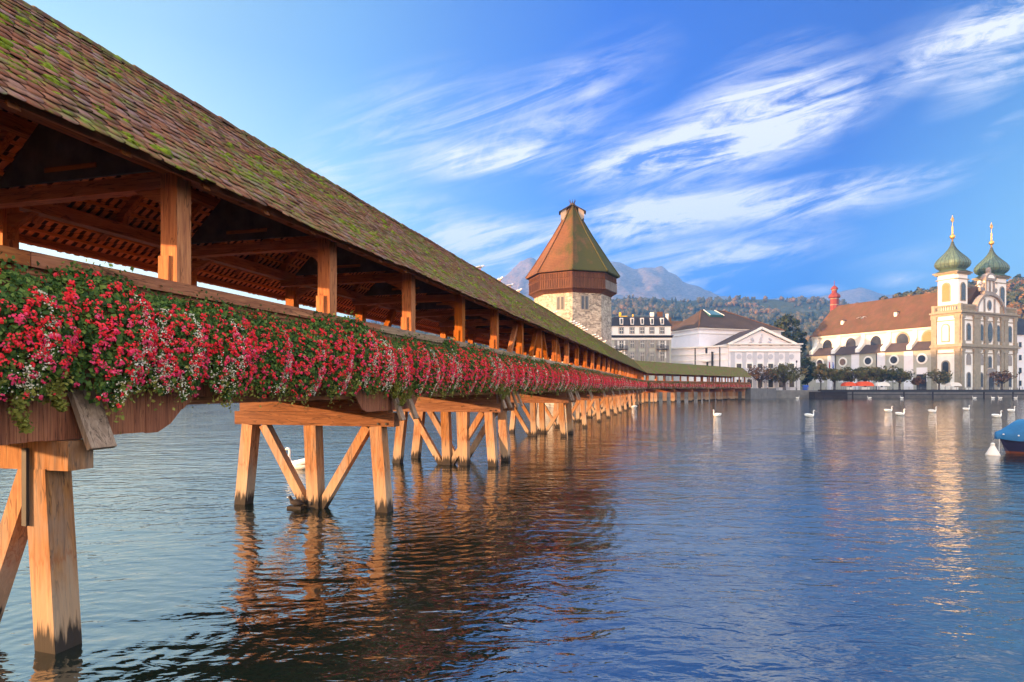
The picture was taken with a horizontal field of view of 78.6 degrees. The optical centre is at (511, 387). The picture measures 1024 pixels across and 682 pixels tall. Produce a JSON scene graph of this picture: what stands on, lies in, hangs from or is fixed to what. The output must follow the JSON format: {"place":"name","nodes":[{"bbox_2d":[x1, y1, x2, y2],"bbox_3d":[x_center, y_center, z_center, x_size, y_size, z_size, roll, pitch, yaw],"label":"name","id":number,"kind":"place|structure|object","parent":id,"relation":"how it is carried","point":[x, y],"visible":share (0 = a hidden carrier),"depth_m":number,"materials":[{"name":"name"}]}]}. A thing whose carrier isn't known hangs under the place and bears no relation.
{"place":"outdoors","nodes":[
{"label":"outdoors","id":0,"kind":"place"},
{"bbox_2d":[0,397,1023,681],"bbox_3d":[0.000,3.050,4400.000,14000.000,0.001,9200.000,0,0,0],"label":"water","id":1,"kind":"structure","parent":0,"point":[780,541],"depth_m":11.38,"materials":[{"name":"blue liquid"}]},
{"bbox_2d":[285,447,304,468],"bbox_3d":[-7.960,2.669,23.590,1.430,0.852,0.570,0,0,4],"label":"swan","id":2,"kind":"object","parent":1,"relation":"on","point":[299,464],"visible":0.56,"depth_m":23.37,"materials":[{"name":"white"}]},
{"bbox_2d":[287,495,304,509],"bbox_3d":[-5.457,2.905,15.788,0.494,0.371,0.190,0,0,10],"label":"coot","id":3,"kind":"object","parent":1,"relation":"on","point":[297,504],"visible":0.98,"depth_m":15.72,"materials":[{"name":"brown"}]},
{"bbox_2d":[0,0,775,653],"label":"covered bridge","id":4,"kind":"structure","parent":1,"relation":"in","point":[108,156],"depth_m":12.00,"materials":[{"name":"wood"}]},
{"bbox_2d":[0,252,81,433],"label":"flower box","id":5,"kind":"object","parent":4,"relation":"hanging from","point":[29,317],"visible":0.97,"depth_m":6.45,"materials":[{"name":"red plant"}]},
{"bbox_2d":[43,259,159,432],"bbox_3d":[-4.745,-0.478,7.453,0.699,2.111,1.336,0,0,15],"label":"flower box","id":6,"kind":"object","parent":4,"relation":"hanging from","point":[99,325],"visible":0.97,"depth_m":7.27,"materials":[{"name":"red plant"}]},
{"bbox_2d":[125,285,210,410],"bbox_3d":[-4.528,-0.543,8.428,0.615,1.704,1.297,0,0,15],"label":"flower box","id":7,"kind":"object","parent":4,"relation":"hanging from","point":[174,338],"visible":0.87,"depth_m":8.30,"materials":[{"name":"red plant"}]},
{"bbox_2d":[184,290,259,412],"bbox_3d":[-4.252,-0.528,9.393,0.639,1.817,1.299,0,0,15],"label":"flower box","id":8,"kind":"object","parent":4,"relation":"hanging from","point":[230,338],"visible":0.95,"depth_m":9.23,"materials":[{"name":"green plant"}]},
{"bbox_2d":[234,304,293,407],"bbox_3d":[-4.029,-0.544,10.371,0.564,1.729,1.350,0,0,15],"label":"flower box","id":9,"kind":"object","parent":4,"relation":"hanging from","point":[268,350],"visible":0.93,"depth_m":10.25,"materials":[{"name":"green plant"}]},
{"bbox_2d":[273,311,326,407],"bbox_3d":[-3.746,-0.496,11.328,0.611,1.781,1.315,0,0,15],"label":"flower box","id":10,"kind":"object","parent":4,"relation":"hanging from","point":[304,350],"visible":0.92,"depth_m":11.17,"materials":[{"name":"green plant"}]},
{"bbox_2d":[306,310,354,407],"bbox_3d":[-3.486,-0.556,12.292,0.608,1.937,1.282,0,0,15],"label":"flower box","id":11,"kind":"object","parent":4,"relation":"hanging from","point":[340,370],"visible":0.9,"depth_m":12.12,"materials":[{"name":"green plant"}]},
{"bbox_2d":[335,310,381,405],"bbox_3d":[-3.162,-0.635,13.241,0.737,2.035,1.350,0,0,15],"label":"flower box","id":12,"kind":"object","parent":4,"relation":"hanging from","point":[370,360],"visible":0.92,"depth_m":13.01,"materials":[{"name":"green plant"}]},
{"bbox_2d":[357,326,397,407],"bbox_3d":[-2.959,-0.490,14.228,0.616,1.919,1.340,0,0,15],"label":"flower box","id":13,"kind":"object","parent":4,"relation":"hanging from","point":[386,348],"visible":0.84,"depth_m":14.14,"materials":[{"name":"red plant"}]},
{"bbox_2d":[383,333,414,406],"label":"flower box","id":14,"kind":"object","parent":4,"relation":"hanging from","point":[402,386],"visible":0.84,"depth_m":15.09,"materials":[{"name":"red plant"}]},
{"bbox_2d":[399,333,431,405],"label":"flower box","id":15,"kind":"object","parent":4,"relation":"hanging from","point":[425,363],"visible":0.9,"depth_m":15.96,"materials":[{"name":"red plant"}]},
{"bbox_2d":[416,336,445,397],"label":"flower box","id":16,"kind":"object","parent":4,"relation":"hanging from","point":[438,366],"visible":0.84,"depth_m":16.94,"materials":[{"name":"red plant"}]},
{"bbox_2d":[432,342,456,399],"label":"flower box","id":17,"kind":"object","parent":4,"relation":"hanging from","point":[450,371],"visible":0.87,"depth_m":17.93,"materials":[{"name":"red plant"}]},
{"bbox_2d":[443,336,468,397],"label":"flower box","id":18,"kind":"object","parent":4,"relation":"hanging from","point":[456,349],"visible":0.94,"depth_m":18.81,"materials":[{"name":"red plant"}]},
{"bbox_2d":[456,346,478,398],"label":"flower box","id":19,"kind":"object","parent":4,"relation":"hanging from","point":[472,378],"visible":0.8,"depth_m":19.87,"materials":[{"name":"red plant"}]},
{"bbox_2d":[465,343,488,399],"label":"flower box","id":20,"kind":"object","parent":4,"relation":"hanging from","point":[482,367],"visible":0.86,"depth_m":20.80,"materials":[{"name":"red plant"}]},
{"bbox_2d":[477,343,498,398],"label":"flower box","id":21,"kind":"object","parent":4,"relation":"hanging from","point":[490,380],"visible":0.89,"depth_m":21.73,"materials":[{"name":"red plant"}]},
{"bbox_2d":[485,348,504,395],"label":"flower box","id":22,"kind":"object","parent":4,"relation":"hanging from","point":[499,377],"visible":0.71,"depth_m":22.73,"materials":[{"name":"red plant"}]},
{"bbox_2d":[494,355,510,399],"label":"flower box","id":23,"kind":"object","parent":4,"relation":"hanging from","point":[502,390],"visible":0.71,"depth_m":23.83,"materials":[{"name":"red plant"}]},
{"bbox_2d":[500,352,518,400],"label":"flower box","id":24,"kind":"object","parent":4,"relation":"hanging from","point":[513,373],"visible":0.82,"depth_m":24.67,"materials":[{"name":"red plant"}]},
{"bbox_2d":[508,354,525,399],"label":"flower box","id":25,"kind":"object","parent":4,"relation":"hanging from","point":[521,375],"visible":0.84,"depth_m":25.61,"materials":[{"name":"red plant"}]},
{"bbox_2d":[513,352,530,397],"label":"flower box","id":26,"kind":"object","parent":4,"relation":"hanging from","point":[526,377],"visible":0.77,"depth_m":26.64,"materials":[{"name":"red plant"}]},
{"bbox_2d":[523,360,535,393],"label":"flower box","id":27,"kind":"object","parent":4,"relation":"hanging from","point":[532,378],"visible":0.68,"depth_m":27.62,"materials":[{"name":"red plant"}]},
{"bbox_2d":[525,355,540,397],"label":"flower box","id":28,"kind":"object","parent":4,"relation":"hanging from","point":[532,364],"visible":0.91,"depth_m":28.47,"materials":[{"name":"red plant"}]},
{"bbox_2d":[532,359,543,393],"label":"flower box","id":29,"kind":"object","parent":4,"relation":"hanging from","point":[540,381],"visible":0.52,"depth_m":29.61,"materials":[{"name":"red plant"}]},
{"bbox_2d":[535,359,548,394],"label":"flower box","id":30,"kind":"object","parent":4,"relation":"hanging from","point":[545,379],"visible":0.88,"depth_m":30.44,"materials":[{"name":"red plant"}]},
{"bbox_2d":[540,357,553,394],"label":"flower box","id":31,"kind":"object","parent":4,"relation":"hanging from","point":[550,377],"visible":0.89,"depth_m":31.35,"materials":[{"name":"red plant"}]},
{"bbox_2d":[546,363,556,393],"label":"flower box","id":32,"kind":"object","parent":4,"relation":"hanging from","point":[553,381],"visible":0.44,"depth_m":32.47,"materials":[{"name":"red plant"}]},
{"bbox_2d":[548,364,560,392],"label":"flower box","id":33,"kind":"object","parent":4,"relation":"hanging from","point":[555,386],"visible":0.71,"depth_m":33.41,"materials":[{"name":"red plant"}]},
{"bbox_2d":[551,363,563,394],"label":"flower box","id":34,"kind":"object","parent":4,"relation":"hanging from","point":[555,366],"visible":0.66,"depth_m":34.36,"materials":[{"name":"red plant"}]},
{"bbox_2d":[556,361,567,391],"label":"flower box","id":35,"kind":"object","parent":4,"relation":"hanging from","point":[564,372],"visible":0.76,"depth_m":35.26,"materials":[{"name":"red plant"}]},
{"bbox_2d":[559,365,569,391],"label":"flower box","id":36,"kind":"object","parent":4,"relation":"hanging from","point":[568,382],"visible":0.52,"depth_m":36.32,"materials":[{"name":"red plant"}]},
{"bbox_2d":[562,363,574,392],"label":"flower box","id":37,"kind":"object","parent":4,"relation":"hanging from","point":[571,377],"visible":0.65,"depth_m":37.20,"materials":[{"name":"red plant"}]},
{"bbox_2d":[568,367,575,389],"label":"flower box","id":38,"kind":"object","parent":4,"relation":"hanging from","point":[572,385],"visible":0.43,"depth_m":38.32,"materials":[{"name":"red plant"}]},
{"bbox_2d":[567,363,577,390],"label":"flower box","id":39,"kind":"object","parent":4,"relation":"hanging from","point":[572,369],"visible":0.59,"depth_m":39.18,"materials":[{"name":"red plant"}]},
{"bbox_2d":[573,373,579,392],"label":"flower box","id":40,"kind":"object","parent":4,"relation":"hanging from","point":[576,386],"visible":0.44,"depth_m":40.18,"materials":[{"name":"red plant"}]},
{"bbox_2d":[574,368,582,390],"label":"flower box","id":41,"kind":"object","parent":4,"relation":"hanging from","point":[580,380],"visible":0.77,"depth_m":41.08,"materials":[{"name":"red plant"}]},
{"bbox_2d":[577,368,583,390],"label":"flower box","id":42,"kind":"object","parent":4,"relation":"hanging from","point":[582,378],"visible":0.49,"depth_m":42.20,"materials":[{"name":"red plant"}]},
{"bbox_2d":[579,367,586,391],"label":"flower box","id":43,"kind":"object","parent":4,"relation":"hanging from","point":[585,380],"visible":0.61,"depth_m":43.05,"materials":[{"name":"red plant"}]},
{"bbox_2d":[582,370,587,392],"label":"flower box","id":44,"kind":"object","parent":4,"relation":"hanging from","point":[585,387],"visible":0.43,"depth_m":44.00,"materials":[{"name":"red plant"}]},
{"bbox_2d":[582,368,591,389],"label":"flower box","id":45,"kind":"object","parent":4,"relation":"hanging from","point":[589,379],"visible":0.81,"depth_m":44.87,"materials":[{"name":"red plant"}]},
{"bbox_2d":[586,368,593,391],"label":"flower box","id":46,"kind":"object","parent":4,"relation":"hanging from","point":[592,377],"visible":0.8,"depth_m":46.82,"materials":[{"name":"red plant"}]},
{"bbox_2d":[590,370,597,391],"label":"flower box","id":47,"kind":"object","parent":4,"relation":"hanging from","point":[596,383],"visible":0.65,"depth_m":48.81,"materials":[{"name":"red plant"}]},
{"bbox_2d":[593,370,599,392],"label":"flower box","id":48,"kind":"object","parent":4,"relation":"hanging from","point":[598,381],"visible":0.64,"depth_m":49.86,"materials":[{"name":"red plant"}]},
{"bbox_2d":[595,371,602,391],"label":"flower box","id":49,"kind":"object","parent":4,"relation":"hanging from","point":[601,382],"visible":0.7,"depth_m":51.71,"materials":[{"name":"red plant"}]},
{"bbox_2d":[598,371,604,388],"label":"flower box","id":50,"kind":"object","parent":4,"relation":"hanging from","point":[603,381],"visible":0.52,"depth_m":52.68,"materials":[{"name":"red plant"}]},
{"bbox_2d":[525,199,619,406],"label":"stone water tower","id":51,"kind":"structure","parent":1,"relation":"in","point":[573,274],"depth_m":99.89,"materials":[{"name":"tile"}]},
{"bbox_2d":[712,410,720,416],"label":"swan","id":52,"kind":"object","parent":1,"relation":"on","point":[717,414],"visible":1,"depth_m":66.37,"materials":[{"name":"white"}]},
{"bbox_2d":[804,410,814,416],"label":"swan","id":53,"kind":"object","parent":1,"relation":"on","point":[809,415],"visible":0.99,"depth_m":65.20,"materials":[{"name":"white"}]},
{"bbox_2d":[896,409,905,415],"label":"swan","id":54,"kind":"object","parent":1,"relation":"on","point":[899,413],"visible":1,"depth_m":68.85,"materials":[{"name":"white"}]},
{"bbox_2d":[809,390,1023,397],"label":"river walkway","id":55,"kind":"structure","parent":1,"relation":"in","point":[832,394],"depth_m":183.20,"materials":[{"name":"black metal"}]},
{"bbox_2d":[985,441,1000,455],"bbox_3d":[21.779,2.862,28.343,0.570,0.877,0.570,0,0,0],"label":"mooring buoy","id":56,"kind":"object","parent":1,"relation":"on","point":[992,450],"visible":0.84,"depth_m":28.22,"materials":[{"name":"white plastic"}]},
{"bbox_2d":[992,410,1001,417],"bbox_3d":[49.858,2.699,64.261,1.315,0.784,0.524,0,0,-6],"label":"swan","id":57,"kind":"object","parent":1,"relation":"on","point":[996,415],"visible":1,"depth_m":64.10,"materials":[{"name":"white"}]},
{"bbox_2d":[994,419,1023,453],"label":"covered boat","id":58,"kind":"object","parent":1,"relation":"on","point":[1010,436],"visible":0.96,"depth_m":29.02,"materials":[{"name":"blue fabric"}]},
{"bbox_2d":[19,0,1023,316],"label":"sky","id":59,"kind":"structure","parent":0,"point":[772,149],"materials":[{"name":"blue"}]},
{"bbox_2d":[347,257,741,323],"bbox_3d":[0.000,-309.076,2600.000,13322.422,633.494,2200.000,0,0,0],"label":"mountain","id":60,"kind":"structure","parent":0,"point":[659,282],"depth_m":2817.24,"materials":[{"name":"grey stone"}]},
{"bbox_2d":[398,298,844,366],"bbox_3d":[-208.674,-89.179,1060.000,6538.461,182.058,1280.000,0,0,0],"label":"forest hill","id":61,"kind":"structure","parent":0,"point":[786,307],"depth_m":1139.86,"materials":[{"name":"green plant"}]},
{"bbox_2d":[371,294,859,358],"bbox_3d":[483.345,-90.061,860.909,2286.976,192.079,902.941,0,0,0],"label":"forest","id":62,"kind":"object","parent":61,"relation":"on","point":[810,324],"visible":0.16,"depth_m":981.00,"materials":[{"name":"green plant"}]},
{"bbox_2d":[774,288,902,303],"bbox_3d":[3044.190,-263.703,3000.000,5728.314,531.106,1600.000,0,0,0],"label":"mountain","id":63,"kind":"structure","parent":0,"point":[853,296],"depth_m":3237.25,"materials":[{"name":"grey stone"}]},
{"bbox_2d":[800,316,1022,389],"bbox_3d":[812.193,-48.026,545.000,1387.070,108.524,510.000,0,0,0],"label":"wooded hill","id":64,"kind":"structure","parent":0,"point":[802,378],"depth_m":361.39,"materials":[{"name":"green plant"}]},
{"bbox_2d":[879,274,1023,318],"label":"woodland","id":65,"kind":"object","parent":64,"relation":"on","point":[1015,292],"visible":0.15,"depth_m":497.70,"materials":[{"name":"green plant"}]},
{"bbox_3d":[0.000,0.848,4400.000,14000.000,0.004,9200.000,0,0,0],"label":"ground","id":66,"kind":"structure","parent":0,"visible":0},
{"bbox_2d":[611,312,673,380],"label":"grand hotel","id":67,"kind":"structure","parent":66,"relation":"on","point":[643,338],"depth_m":204.85,"materials":[{"name":"white paint"}]},
{"bbox_2d":[669,317,682,328],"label":"back house","id":68,"kind":"structure","parent":66,"relation":"on","point":[674,323],"depth_m":254.15,"materials":[{"name":"pink paint"}]},
{"bbox_2d":[671,309,802,389],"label":"white theatre","id":69,"kind":"structure","parent":66,"relation":"on","point":[716,338],"depth_m":203.51,"materials":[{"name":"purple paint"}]},
{"bbox_2d":[773,314,800,342],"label":"tall tree","id":70,"kind":"object","parent":66,"relation":"on","point":[786,322],"visible":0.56,"depth_m":260.47,"materials":[{"name":"green plant"}]},
{"bbox_2d":[793,327,807,359],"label":"tall tree","id":71,"kind":"object","parent":66,"relation":"on","point":[803,341],"visible":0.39,"depth_m":266.63,"materials":[{"name":"green plant"}]},
{"bbox_2d":[800,357,815,384],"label":"dark tree","id":72,"kind":"object","parent":66,"relation":"on","point":[804,362],"visible":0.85,"depth_m":211.16,"materials":[{"name":"green plant"}]},
{"bbox_2d":[612,390,1023,397],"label":"quay wall","id":73,"kind":"structure","parent":66,"relation":"on","point":[792,393],"depth_m":187.40,"materials":[{"name":"stone"}]},
{"bbox_2d":[803,216,1020,389],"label":"white church","id":74,"kind":"structure","parent":66,"relation":"on","point":[960,331],"depth_m":220.76,"materials":[{"name":"paint"}]},
{"bbox_2d":[1017,319,1023,389],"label":"long house","id":75,"kind":"structure","parent":66,"relation":"on","point":[1020,342],"depth_m":231.02,"materials":[{"name":"white paint"}]},
{"label":"pavement","id":76,"kind":"structure","parent":0,"visible":0},
{"bbox_2d":[744,365,778,387],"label":"quay tree","id":77,"kind":"object","parent":76,"relation":"on","point":[758,376],"visible":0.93,"depth_m":192.04,"materials":[{"name":"green plant"}]},
{"bbox_2d":[761,362,808,389],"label":"quay tree","id":78,"kind":"object","parent":76,"relation":"on","point":[784,375],"visible":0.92,"depth_m":192.09,"materials":[{"name":"green plant"}]},
{"bbox_2d":[811,363,827,389],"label":"quay tree","id":79,"kind":"object","parent":76,"relation":"on","point":[818,371],"visible":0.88,"depth_m":194.14,"materials":[{"name":"green plant"}]},
{"bbox_2d":[823,367,846,389],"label":"quay tree","id":80,"kind":"object","parent":76,"relation":"on","point":[833,375],"visible":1,"depth_m":191.85,"materials":[{"name":"green plant"}]},
{"bbox_2d":[841,382,855,389],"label":"market tent","id":81,"kind":"object","parent":76,"relation":"on","point":[845,384],"visible":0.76,"depth_m":189.76,"materials":[{"name":"red fabric"}]},
{"bbox_2d":[839,367,865,386],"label":"quay tree","id":82,"kind":"object","parent":76,"relation":"on","point":[849,374],"visible":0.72,"depth_m":192.61,"materials":[{"name":"green plant"}]},
{"bbox_2d":[855,381,873,389],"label":"market tent","id":83,"kind":"object","parent":76,"relation":"on","point":[863,383],"visible":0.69,"depth_m":189.70,"materials":[{"name":"red fabric"}]},
{"bbox_2d":[852,366,877,386],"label":"quay tree","id":84,"kind":"object","parent":76,"relation":"on","point":[867,371],"visible":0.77,"depth_m":193.26,"materials":[{"name":"green plant"}]},
{"bbox_2d":[874,382,889,389],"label":"market tent","id":85,"kind":"object","parent":76,"relation":"on","point":[878,384],"visible":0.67,"depth_m":189.77,"materials":[{"name":"white fabric"}]},
{"bbox_2d":[868,365,895,386],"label":"quay tree","id":86,"kind":"object","parent":76,"relation":"on","point":[882,374],"visible":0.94,"depth_m":191.61,"materials":[{"name":"green plant"}]},
{"bbox_2d":[886,366,914,389],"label":"quay tree","id":87,"kind":"object","parent":76,"relation":"on","point":[901,376],"visible":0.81,"depth_m":192.76,"materials":[{"name":"green plant"}]},
{"bbox_2d":[795,387,1022,389],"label":"quay railing","id":88,"kind":"object","parent":76,"relation":"on","point":[956,388],"visible":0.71,"depth_m":188.76,"materials":[{"name":"grey metal"}]},
{"bbox_2d":[910,376,925,389],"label":"quay tree","id":89,"kind":"object","parent":76,"relation":"on","point":[917,380],"visible":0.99,"depth_m":194.38,"materials":[{"name":"green plant"}]},
{"bbox_2d":[923,369,952,389],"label":"quay tree","id":90,"kind":"object","parent":76,"relation":"on","point":[943,377],"visible":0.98,"depth_m":192.38,"materials":[{"name":"green plant"}]},
{"bbox_2d":[945,382,961,389],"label":"market tent","id":91,"kind":"object","parent":76,"relation":"on","point":[955,384],"visible":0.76,"depth_m":190.00,"materials":[{"name":"white fabric"}]},
{"bbox_2d":[989,369,1017,389],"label":"quay tree","id":92,"kind":"object","parent":76,"relation":"on","point":[1005,378],"visible":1,"depth_m":193.56,"materials":[{"name":"green plant"}]}
]}

